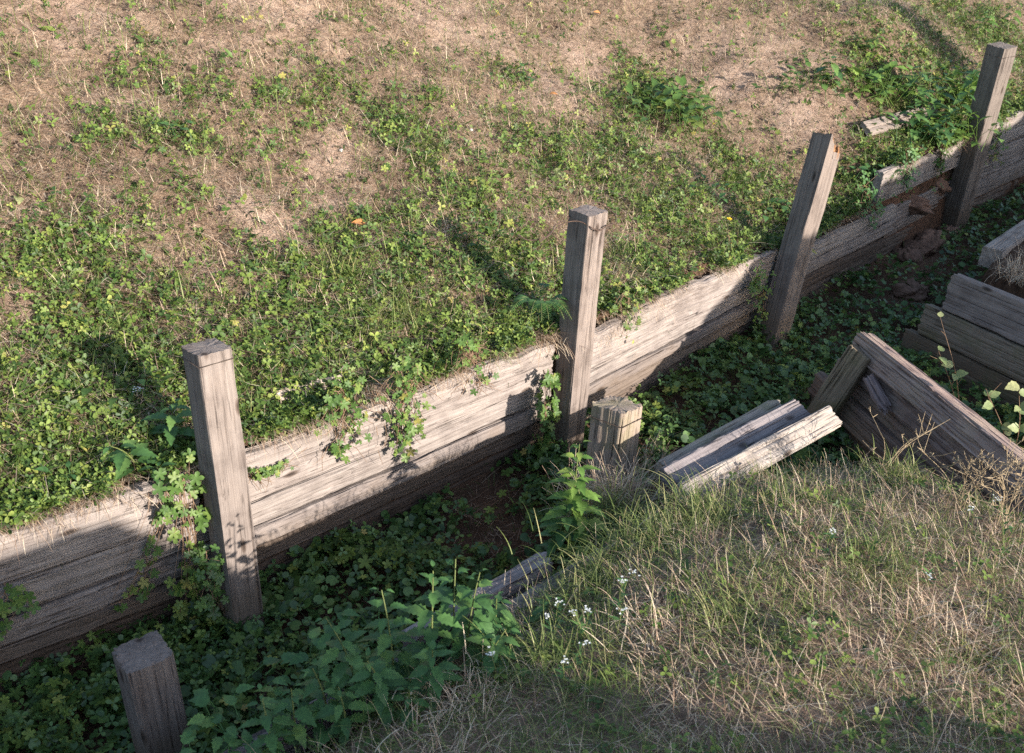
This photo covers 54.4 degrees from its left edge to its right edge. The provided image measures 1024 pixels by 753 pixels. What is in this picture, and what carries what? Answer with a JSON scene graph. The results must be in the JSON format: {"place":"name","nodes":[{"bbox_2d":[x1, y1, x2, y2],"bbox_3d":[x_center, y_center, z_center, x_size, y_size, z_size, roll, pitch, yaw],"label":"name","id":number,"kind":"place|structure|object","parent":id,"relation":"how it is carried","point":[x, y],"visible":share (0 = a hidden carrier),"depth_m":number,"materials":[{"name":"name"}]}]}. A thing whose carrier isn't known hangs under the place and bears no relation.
{"place":"outdoors","nodes":[
{"label":"outdoors","id":0,"kind":"place"},
{"bbox_2d":[0,0,1023,752],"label":"ground","id":1,"kind":"structure","parent":0,"point":[692,32],"depth_m":4.41,"materials":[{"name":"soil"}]},
{"bbox_2d":[0,472,213,693],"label":"retaining wall","id":2,"kind":"structure","parent":1,"relation":"on","point":[75,595],"depth_m":3.08,"materials":[{"name":"grey wood"}]},
{"bbox_2d":[0,582,40,640],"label":"creeper","id":3,"kind":"object","parent":2,"relation":"attached to","point":[19,602],"visible":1,"depth_m":2.92,"materials":[{"name":"green plant"}]},
{"bbox_2d":[110,468,183,612],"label":"creeper","id":4,"kind":"object","parent":2,"relation":"attached to","point":[144,587],"visible":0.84,"depth_m":3.14,"materials":[{"name":"green plant"}]},
{"bbox_2d":[96,439,162,480],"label":"nettle plant","id":5,"kind":"object","parent":1,"relation":"on","point":[120,459],"visible":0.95,"depth_m":3.05,"materials":[{"name":"green plant"}]},
{"bbox_2d":[112,630,191,752],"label":"weathered post","id":6,"kind":"object","parent":1,"relation":"on","point":[147,674],"visible":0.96,"depth_m":2.67,"materials":[{"name":"grey wood"}]},
{"bbox_2d":[139,398,194,445],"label":"nettle plant","id":7,"kind":"object","parent":1,"relation":"on","point":[170,431],"visible":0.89,"depth_m":3.15,"materials":[{"name":"green plant"}]},
{"bbox_2d":[181,338,264,629],"bbox_3d":[-0.906,0.497,3.207,0.114,1.295,0.114,-21,32,-39],"label":"weathered post","id":8,"kind":"object","parent":1,"relation":"on","point":[212,392],"visible":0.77,"depth_m":3.07,"materials":[{"name":"grey wood"}]},
{"bbox_2d":[152,448,222,634],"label":"creeper","id":9,"kind":"object","parent":8,"relation":"attached to","point":[177,487],"visible":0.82,"depth_m":3.13,"materials":[{"name":"green plant"}]},
{"bbox_2d":[184,544,229,623],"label":"creeper","id":10,"kind":"object","parent":8,"relation":"attached to","point":[213,568],"visible":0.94,"depth_m":3.20,"materials":[{"name":"green plant"}]},
{"bbox_2d":[237,683,298,752],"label":"leafy weed","id":11,"kind":"object","parent":1,"relation":"on","point":[269,739],"visible":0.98,"depth_m":2.38,"materials":[{"name":"green plant"}]},
{"bbox_2d":[180,656,372,752],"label":"broadleaf weed","id":12,"kind":"object","parent":1,"relation":"on","point":[198,721],"visible":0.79,"depth_m":2.47,"materials":[{"name":"green plant"}]},
{"bbox_2d":[270,683,317,748],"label":"leafy weed","id":13,"kind":"object","parent":1,"relation":"on","point":[303,714],"visible":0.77,"depth_m":2.42,"materials":[{"name":"green plant"}]},
{"bbox_2d":[193,612,413,751],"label":"broadleaf weed","id":14,"kind":"object","parent":1,"relation":"on","point":[334,730],"visible":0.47,"depth_m":2.54,"materials":[{"name":"green plant"}]},
{"bbox_2d":[301,658,347,728],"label":"leafy weed","id":15,"kind":"object","parent":1,"relation":"on","point":[311,684],"visible":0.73,"depth_m":2.50,"materials":[{"name":"green plant"}]},
{"bbox_2d":[286,236,398,287],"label":"grass tuft","id":16,"kind":"object","parent":1,"relation":"on","point":[331,265],"visible":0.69,"depth_m":3.98,"materials":[{"name":"green plant"}]},
{"bbox_2d":[314,675,375,748],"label":"leafy weed","id":17,"kind":"object","parent":1,"relation":"on","point":[330,712],"visible":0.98,"depth_m":2.44,"materials":[{"name":"green plant"}]},
{"bbox_2d":[315,608,375,702],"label":"nettle plant","id":18,"kind":"object","parent":1,"relation":"on","point":[342,670],"visible":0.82,"depth_m":2.51,"materials":[{"name":"green plant"}]},
{"bbox_2d":[309,295,402,353],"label":"grass tuft","id":19,"kind":"object","parent":1,"relation":"on","point":[356,331],"visible":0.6,"depth_m":3.76,"materials":[{"name":"green plant"}]},
{"bbox_2d":[274,599,446,723],"bbox_3d":[-0.329,0.776,2.646,0.533,0.082,0.394,22,34,31],"label":"broadleaf weed","id":20,"kind":"object","parent":1,"relation":"on","point":[344,632],"visible":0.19,"depth_m":2.68,"materials":[{"name":"green plant"}]},
{"bbox_2d":[347,647,409,728],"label":"nettle plant","id":21,"kind":"object","parent":1,"relation":"on","point":[387,680],"visible":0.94,"depth_m":2.45,"materials":[{"name":"green plant"}]},
{"bbox_2d":[356,587,420,674],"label":"nettle plant","id":22,"kind":"object","parent":1,"relation":"on","point":[384,641],"visible":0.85,"depth_m":2.57,"materials":[{"name":"green plant"}]},
{"bbox_2d":[245,342,554,581],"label":"retaining wall","id":23,"kind":"structure","parent":1,"relation":"on","point":[306,499],"depth_m":3.77,"materials":[{"name":"grey wood"}]},
{"bbox_2d":[247,459,297,492],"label":"creeper","id":24,"kind":"object","parent":23,"relation":"attached to","point":[266,472],"visible":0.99,"depth_m":3.31,"materials":[{"name":"green plant"}]},
{"bbox_2d":[282,360,386,470],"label":"creeper","id":25,"kind":"object","parent":23,"relation":"attached to","point":[338,448],"visible":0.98,"depth_m":3.42,"materials":[{"name":"green plant"}]},
{"bbox_2d":[374,340,442,463],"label":"creeper","id":26,"kind":"object","parent":23,"relation":"attached to","point":[410,431],"visible":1,"depth_m":3.61,"materials":[{"name":"green plant"}]},
{"bbox_2d":[431,334,500,397],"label":"creeper","id":27,"kind":"object","parent":23,"relation":"attached to","point":[478,369],"visible":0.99,"depth_m":3.80,"materials":[{"name":"green plant"}]},
{"bbox_2d":[520,354,563,457],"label":"creeper","id":28,"kind":"object","parent":23,"relation":"attached to","point":[551,381],"visible":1,"depth_m":4.19,"materials":[{"name":"green plant"}]},
{"bbox_2d":[351,266,456,333],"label":"grass tuft","id":29,"kind":"object","parent":1,"relation":"on","point":[410,303],"visible":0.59,"depth_m":3.91,"materials":[{"name":"green plant"}]},
{"bbox_2d":[387,686,431,731],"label":"leafy weed","id":30,"kind":"object","parent":1,"relation":"on","point":[422,701],"visible":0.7,"depth_m":2.44,"materials":[{"name":"green plant"}]},
{"bbox_2d":[223,541,614,752],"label":"retaining wall","id":31,"kind":"structure","parent":1,"relation":"on","point":[498,585],"depth_m":2.94,"materials":[{"name":"grey wood"}]},
{"bbox_2d":[400,560,462,661],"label":"nettle plant","id":32,"kind":"object","parent":1,"relation":"on","point":[424,614],"visible":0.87,"depth_m":2.59,"materials":[{"name":"green plant"}]},
{"bbox_2d":[405,640,463,709],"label":"nettle plant","id":33,"kind":"object","parent":1,"relation":"on","point":[424,669],"visible":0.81,"depth_m":2.48,"materials":[{"name":"green plant"}]},
{"bbox_2d":[429,555,481,648],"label":"nettle plant","id":34,"kind":"object","parent":1,"relation":"on","point":[445,591],"visible":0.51,"depth_m":2.68,"materials":[{"name":"green plant"}]},
{"bbox_2d":[375,622,540,752],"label":"grass tuft","id":35,"kind":"object","parent":1,"relation":"on","point":[464,693],"visible":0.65,"depth_m":2.43,"materials":[{"name":"plant"}]},
{"bbox_2d":[444,568,494,662],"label":"nettle plant","id":36,"kind":"object","parent":1,"relation":"on","point":[482,623],"visible":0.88,"depth_m":2.62,"materials":[{"name":"green plant"}]},
{"bbox_2d":[459,624,519,680],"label":"nettle plant","id":37,"kind":"object","parent":1,"relation":"on","point":[501,649],"visible":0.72,"depth_m":2.56,"materials":[{"name":"green plant"}]},
{"bbox_2d":[471,591,521,651],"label":"nettle plant","id":38,"kind":"object","parent":1,"relation":"on","point":[501,616],"visible":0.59,"depth_m":2.70,"materials":[{"name":"green plant"}]},
{"bbox_2d":[0,197,1020,752],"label":"dead stalks","id":39,"kind":"object","parent":1,"relation":"on","point":[534,505],"visible":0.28,"depth_m":3.96,"materials":[{"name":"plant"}]},
{"bbox_2d":[0,0,1023,534],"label":"clover cover","id":40,"kind":"object","parent":1,"relation":"on","point":[132,350],"visible":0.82,"depth_m":4.15,"materials":[{"name":"green plant"}]},
{"bbox_2d":[0,183,1023,752],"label":"ground ivy","id":41,"kind":"object","parent":1,"relation":"on","point":[300,589],"visible":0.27,"depth_m":3.78,"materials":[{"name":"green plant"}]},
{"bbox_2d":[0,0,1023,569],"bbox_3d":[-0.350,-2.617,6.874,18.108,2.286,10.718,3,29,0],"label":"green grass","id":42,"kind":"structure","parent":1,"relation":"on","point":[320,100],"depth_m":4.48,"materials":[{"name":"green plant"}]},
{"bbox_2d":[0,0,1023,501],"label":"cinquefoil cover","id":43,"kind":"object","parent":1,"relation":"on","point":[256,288],"visible":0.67,"depth_m":4.25,"materials":[{"name":"green plant"}]},
{"bbox_2d":[0,182,1023,752],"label":"clover cover","id":44,"kind":"object","parent":1,"relation":"on","point":[196,682],"visible":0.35,"depth_m":3.56,"materials":[{"name":"green plant"}]},
{"bbox_2d":[0,190,1023,752],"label":"cinquefoil cover","id":45,"kind":"object","parent":1,"relation":"on","point":[44,704],"visible":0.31,"depth_m":3.55,"materials":[{"name":"green plant"}]},
{"bbox_2d":[0,0,1023,491],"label":"weeds","id":46,"kind":"object","parent":1,"relation":"on","point":[372,220],"visible":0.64,"depth_m":4.35,"materials":[{"name":"green plant"}]},
{"bbox_2d":[0,104,1023,580],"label":"dry grass","id":47,"kind":"structure","parent":1,"relation":"on","point":[316,420],"depth_m":3.39,"materials":[{"name":"plant"}]},
{"bbox_2d":[3,0,1022,460],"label":"soil crumbs","id":48,"kind":"object","parent":1,"relation":"on","point":[375,92],"visible":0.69,"depth_m":4.92,"materials":[{"name":"brown soil"}]},
{"bbox_2d":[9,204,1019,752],"bbox_3d":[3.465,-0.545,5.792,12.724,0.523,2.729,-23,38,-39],"label":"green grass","id":49,"kind":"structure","parent":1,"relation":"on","point":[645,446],"depth_m":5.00,"materials":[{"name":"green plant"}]},
{"bbox_2d":[508,283,571,320],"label":"plant","id":50,"kind":"object","parent":1,"relation":"on","point":[536,304],"visible":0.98,"depth_m":4.00,"materials":[{"name":"green plant"}]},
{"bbox_2d":[521,594,567,631],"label":"plant","id":51,"kind":"object","parent":1,"relation":"on","point":[539,610],"visible":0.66,"depth_m":2.77,"materials":[{"name":"green plant"}]},
{"bbox_2d":[463,601,642,736],"bbox_3d":[0.122,0.750,2.463,0.413,0.156,0.560,-15,33,-29],"label":"grass tuft","id":52,"kind":"object","parent":1,"relation":"on","point":[544,648],"visible":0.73,"depth_m":2.54,"materials":[{"name":"green plant"}]},
{"bbox_2d":[536,496,588,557],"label":"nettle plant","id":53,"kind":"object","parent":1,"relation":"on","point":[566,508],"visible":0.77,"depth_m":3.25,"materials":[{"name":"green plant"}]},
{"bbox_2d":[540,440,601,552],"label":"nettle plant","id":54,"kind":"object","parent":1,"relation":"on","point":[580,484],"visible":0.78,"depth_m":3.24,"materials":[{"name":"green plant"}]},
{"bbox_2d":[550,205,607,456],"bbox_3d":[0.259,-0.045,4.212,0.115,1.374,0.115,-20,36,-39],"label":"weathered post","id":55,"kind":"object","parent":1,"relation":"on","point":[584,246],"visible":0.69,"depth_m":4.06,"materials":[{"name":"grey wood"}]},
{"bbox_2d":[557,463,608,557],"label":"nettle plant","id":56,"kind":"object","parent":1,"relation":"on","point":[582,505],"visible":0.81,"depth_m":3.22,"materials":[{"name":"green plant"}]},
{"bbox_2d":[521,540,646,634],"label":"grass tuft","id":57,"kind":"object","parent":1,"relation":"on","point":[596,576],"visible":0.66,"depth_m":2.81,"materials":[{"name":"green plant"}]},
{"bbox_2d":[500,503,674,616],"bbox_3d":[0.218,0.527,2.935,0.538,0.132,0.531,3,29,0],"label":"grass tuft","id":58,"kind":"object","parent":1,"relation":"on","point":[591,561],"visible":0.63,"depth_m":2.94,"materials":[{"name":"green plant"}]},
{"bbox_2d":[541,443,646,533],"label":"grass tuft","id":59,"kind":"object","parent":1,"relation":"on","point":[591,485],"visible":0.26,"depth_m":3.56,"materials":[{"name":"plant"}]},
{"bbox_2d":[556,460,666,540],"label":"grass tuft","id":60,"kind":"object","parent":1,"relation":"on","point":[606,507],"visible":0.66,"depth_m":3.41,"materials":[{"name":"green plant"}]},
{"bbox_2d":[583,395,643,535],"bbox_3d":[0.373,0.435,3.930,0.157,0.721,0.157,20,25,34],"label":"weathered post","id":61,"kind":"object","parent":1,"relation":"on","point":[614,428],"visible":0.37,"depth_m":3.80,"materials":[{"name":"grey wood"}]},
{"bbox_2d":[578,448,669,520],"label":"grass tuft","id":62,"kind":"object","parent":1,"relation":"on","point":[634,484],"visible":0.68,"depth_m":3.55,"materials":[{"name":"plant"}]},
{"bbox_2d":[239,448,1023,752],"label":"dry grass","id":63,"kind":"structure","parent":1,"relation":"on","point":[873,506],"depth_m":2.57,"materials":[{"name":"plant"}]},
{"bbox_2d":[565,481,706,564],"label":"grass tuft","id":64,"kind":"object","parent":1,"relation":"on","point":[632,526],"visible":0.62,"depth_m":3.08,"materials":[{"name":"green plant"}]},
{"bbox_2d":[581,565,729,698],"bbox_3d":[0.396,0.650,2.616,0.464,0.099,0.528,3,29,0],"label":"grass tuft","id":65,"kind":"object","parent":1,"relation":"on","point":[662,623],"visible":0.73,"depth_m":2.64,"materials":[{"name":"plant"}]},
{"bbox_2d":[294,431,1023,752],"bbox_3d":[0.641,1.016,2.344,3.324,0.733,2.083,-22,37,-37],"label":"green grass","id":66,"kind":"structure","parent":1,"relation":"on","point":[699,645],"depth_m":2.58,"materials":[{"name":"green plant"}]},
{"bbox_2d":[591,67,734,131],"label":"broadleaf weed","id":67,"kind":"object","parent":1,"relation":"on","point":[659,98],"visible":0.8,"depth_m":6.08,"materials":[{"name":"green plant"}]},
{"bbox_2d":[591,484,735,566],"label":"grass tuft","id":68,"kind":"object","parent":1,"relation":"on","point":[673,526],"visible":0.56,"depth_m":3.06,"materials":[{"name":"green plant"}]},
{"bbox_2d":[308,463,1023,752],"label":"clover cover","id":69,"kind":"object","parent":1,"relation":"on","point":[846,731],"visible":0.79,"depth_m":2.49,"materials":[{"name":"green plant"}]},
{"bbox_2d":[586,250,777,420],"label":"retaining wall","id":70,"kind":"structure","parent":1,"relation":"on","point":[714,313],"depth_m":4.88,"materials":[{"name":"grey wood"}]},
{"bbox_2d":[613,273,651,343],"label":"creeper","id":71,"kind":"object","parent":70,"relation":"attached to","point":[626,293],"visible":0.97,"depth_m":4.45,"materials":[{"name":"green plant"}]},
{"bbox_2d":[747,260,775,330],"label":"creeper","id":72,"kind":"object","parent":70,"relation":"attached to","point":[757,289],"visible":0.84,"depth_m":5.24,"materials":[{"name":"green plant"}]},
{"bbox_2d":[639,462,754,536],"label":"grass tuft","id":73,"kind":"object","parent":1,"relation":"on","point":[681,494],"visible":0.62,"depth_m":3.23,"materials":[{"name":"green plant"}]},
{"bbox_2d":[658,473,770,548],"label":"grass tuft","id":74,"kind":"object","parent":1,"relation":"on","point":[713,509],"visible":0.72,"depth_m":3.16,"materials":[{"name":"green plant"}]},
{"bbox_2d":[654,400,780,472],"bbox_3d":[0.816,0.237,3.777,0.800,0.055,0.110,-21,51,-41],"label":"fallen board","id":75,"kind":"object","parent":1,"relation":"on","point":[761,409],"visible":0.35,"depth_m":3.76,"materials":[{"name":"grey wood"}]},
{"bbox_2d":[658,399,810,494],"bbox_3d":[0.852,0.256,3.701,0.850,0.056,0.125,-20,61,-39],"label":"fallen board","id":76,"kind":"object","parent":75,"relation":"on","point":[738,439],"visible":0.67,"depth_m":3.66,"materials":[{"name":"grey wood"}]},
{"bbox_2d":[648,555,804,671],"bbox_3d":[0.568,0.627,2.610,0.449,0.148,0.454,20,33,29],"label":"grass tuft","id":77,"kind":"object","parent":1,"relation":"on","point":[725,606],"visible":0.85,"depth_m":2.65,"materials":[{"name":"green plant"}]},
{"bbox_2d":[674,405,842,502],"bbox_3d":[0.914,0.283,3.621,0.936,0.057,0.099,-20,76,-38],"label":"fallen board","id":78,"kind":"object","parent":1,"relation":"on","point":[806,431],"visible":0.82,"depth_m":3.62,"materials":[{"name":"grey wood"}]},
{"bbox_2d":[712,452,842,521],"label":"grass tuft","id":79,"kind":"object","parent":1,"relation":"on","point":[762,495],"visible":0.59,"depth_m":3.26,"materials":[{"name":"green plant"}]},
{"bbox_2d":[758,132,839,351],"bbox_3d":[1.510,-0.591,5.362,0.129,1.419,0.130,3,15,-40],"label":"weathered post","id":80,"kind":"object","parent":1,"relation":"on","point":[810,199],"visible":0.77,"depth_m":5.29,"materials":[{"name":"grey wood"}]},
{"bbox_2d":[724,538,878,653],"bbox_3d":[0.788,0.590,2.693,0.420,0.096,0.428,18,32,26],"label":"grass tuft","id":81,"kind":"object","parent":1,"relation":"on","point":[811,595],"visible":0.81,"depth_m":2.70,"materials":[{"name":"green plant"}]},
{"bbox_2d":[749,57,853,100],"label":"bushy weed","id":82,"kind":"object","parent":1,"relation":"on","point":[823,86],"visible":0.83,"depth_m":6.50,"materials":[{"name":"green plant"}]},
{"bbox_2d":[807,343,870,446],"bbox_3d":[1.419,0.151,4.524,0.093,0.654,0.121,-4,38,-46],"label":"leaning post","id":83,"kind":"object","parent":1,"relation":"on","point":[842,380],"visible":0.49,"depth_m":4.42,"materials":[{"name":"grey wood"}]},
{"bbox_2d":[777,509,930,616],"bbox_3d":[0.969,0.523,2.840,0.444,0.140,0.424,14,31,20],"label":"grass tuft","id":84,"kind":"object","parent":1,"relation":"on","point":[853,562],"visible":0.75,"depth_m":2.85,"materials":[{"name":"green plant"}]},
{"bbox_2d":[798,140,963,302],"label":"retaining wall","id":85,"kind":"structure","parent":1,"relation":"on","point":[860,245],"depth_m":6.26,"materials":[{"name":"grey wood"}]},
{"bbox_2d":[850,169,885,229],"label":"creeper","id":86,"kind":"object","parent":85,"relation":"attached to","point":[879,202],"visible":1,"depth_m":5.98,"materials":[{"name":"green plant"}]},
{"bbox_2d":[891,138,926,201],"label":"creeper","id":87,"kind":"object","parent":85,"relation":"attached to","point":[914,154],"visible":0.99,"depth_m":6.23,"materials":[{"name":"green plant"}]},
{"bbox_2d":[832,59,955,104],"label":"bushy weed","id":88,"kind":"object","parent":1,"relation":"on","point":[876,74],"visible":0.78,"depth_m":6.75,"materials":[{"name":"green plant"}]},
{"bbox_2d":[853,435,942,492],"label":"grass tuft","id":89,"kind":"object","parent":1,"relation":"on","point":[896,474],"visible":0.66,"depth_m":3.52,"materials":[{"name":"green plant"}]},
{"bbox_2d":[860,104,937,135],"bbox_3d":[2.618,-1.726,6.681,0.985,0.046,0.118,-21,71,-38],"label":"driftwood slab","id":90,"kind":"object","parent":1,"relation":"on","point":[867,126],"depth_m":6.51,"materials":[{"name":"grey wood"}]},
{"bbox_2d":[891,278,930,301],"bbox_3d":[2.453,-0.519,6.125,0.243,0.152,0.199,6,30,8],"label":"earth clod","id":91,"kind":"object","parent":1,"relation":"on","point":[904,290],"visible":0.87,"depth_m":6.07,"materials":[{"name":"brown soil"}]},
{"bbox_2d":[800,331,1023,522],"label":"retaining wall","id":92,"kind":"structure","parent":1,"relation":"on","point":[896,392],"depth_m":4.09,"materials":[{"name":"grey wood"}]},
{"bbox_2d":[871,110,956,147],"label":"bushy weed","id":93,"kind":"object","parent":1,"relation":"on","point":[895,121],"visible":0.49,"depth_m":6.53,"materials":[{"name":"green plant"}]},
{"bbox_2d":[861,566,1020,688],"bbox_3d":[1.123,0.645,2.602,0.452,0.143,0.486,3,29,0],"label":"grass tuft","id":94,"kind":"object","parent":1,"relation":"on","point":[943,616],"visible":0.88,"depth_m":2.62,"materials":[{"name":"plant"}]},
{"bbox_2d":[896,98,1004,150],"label":"bushy weed","id":95,"kind":"object","parent":1,"relation":"on","point":[933,120],"visible":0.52,"depth_m":6.66,"materials":[{"name":"green plant"}]},
{"bbox_2d":[890,622,1023,715],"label":"grass tuft","id":96,"kind":"object","parent":1,"relation":"on","point":[982,681],"visible":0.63,"depth_m":2.49,"materials":[{"name":"plant"}]},
{"bbox_2d":[899,273,1023,416],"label":"retaining wall","id":97,"kind":"structure","parent":1,"relation":"on","point":[982,323],"depth_m":4.97,"materials":[{"name":"grey wood"}]},
{"bbox_2d":[914,422,1023,509],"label":"dry weed","id":98,"kind":"object","parent":1,"relation":"on","point":[980,472],"visible":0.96,"depth_m":3.22,"materials":[{"name":"brown plant"}]},
{"bbox_2d":[926,65,1012,108],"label":"bushy weed","id":99,"kind":"object","parent":1,"relation":"on","point":[959,84],"visible":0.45,"depth_m":7.15,"materials":[{"name":"green plant"}]},
{"bbox_2d":[942,42,1017,232],"bbox_3d":[3.199,-1.510,6.941,0.142,1.581,0.141,-17,37,-25],"label":"weathered post","id":100,"kind":"object","parent":1,"relation":"on","point":[996,69],"visible":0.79,"depth_m":6.77,"materials":[{"name":"grey wood"}]},
{"bbox_2d":[959,436,1023,526],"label":"dry weed","id":101,"kind":"object","parent":1,"relation":"on","point":[1006,492],"visible":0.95,"depth_m":3.12,"materials":[{"name":"brown plant"}]},
{"bbox_2d":[973,110,1023,205],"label":"retaining wall","id":102,"kind":"structure","parent":1,"relation":"on","point":[994,177],"depth_m":7.57,"materials":[{"name":"grey wood"}]},
{"bbox_2d":[978,220,1023,267],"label":"edge beam","id":103,"kind":"structure","parent":1,"relation":"on","point":[1003,242],"depth_m":5.41,"materials":[{"name":"grey wood"}]},
{"bbox_2d":[982,381,1023,444],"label":"bramble","id":104,"kind":"object","parent":1,"relation":"on","point":[1007,428],"visible":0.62,"depth_m":4.01,"materials":[{"name":"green plant"}]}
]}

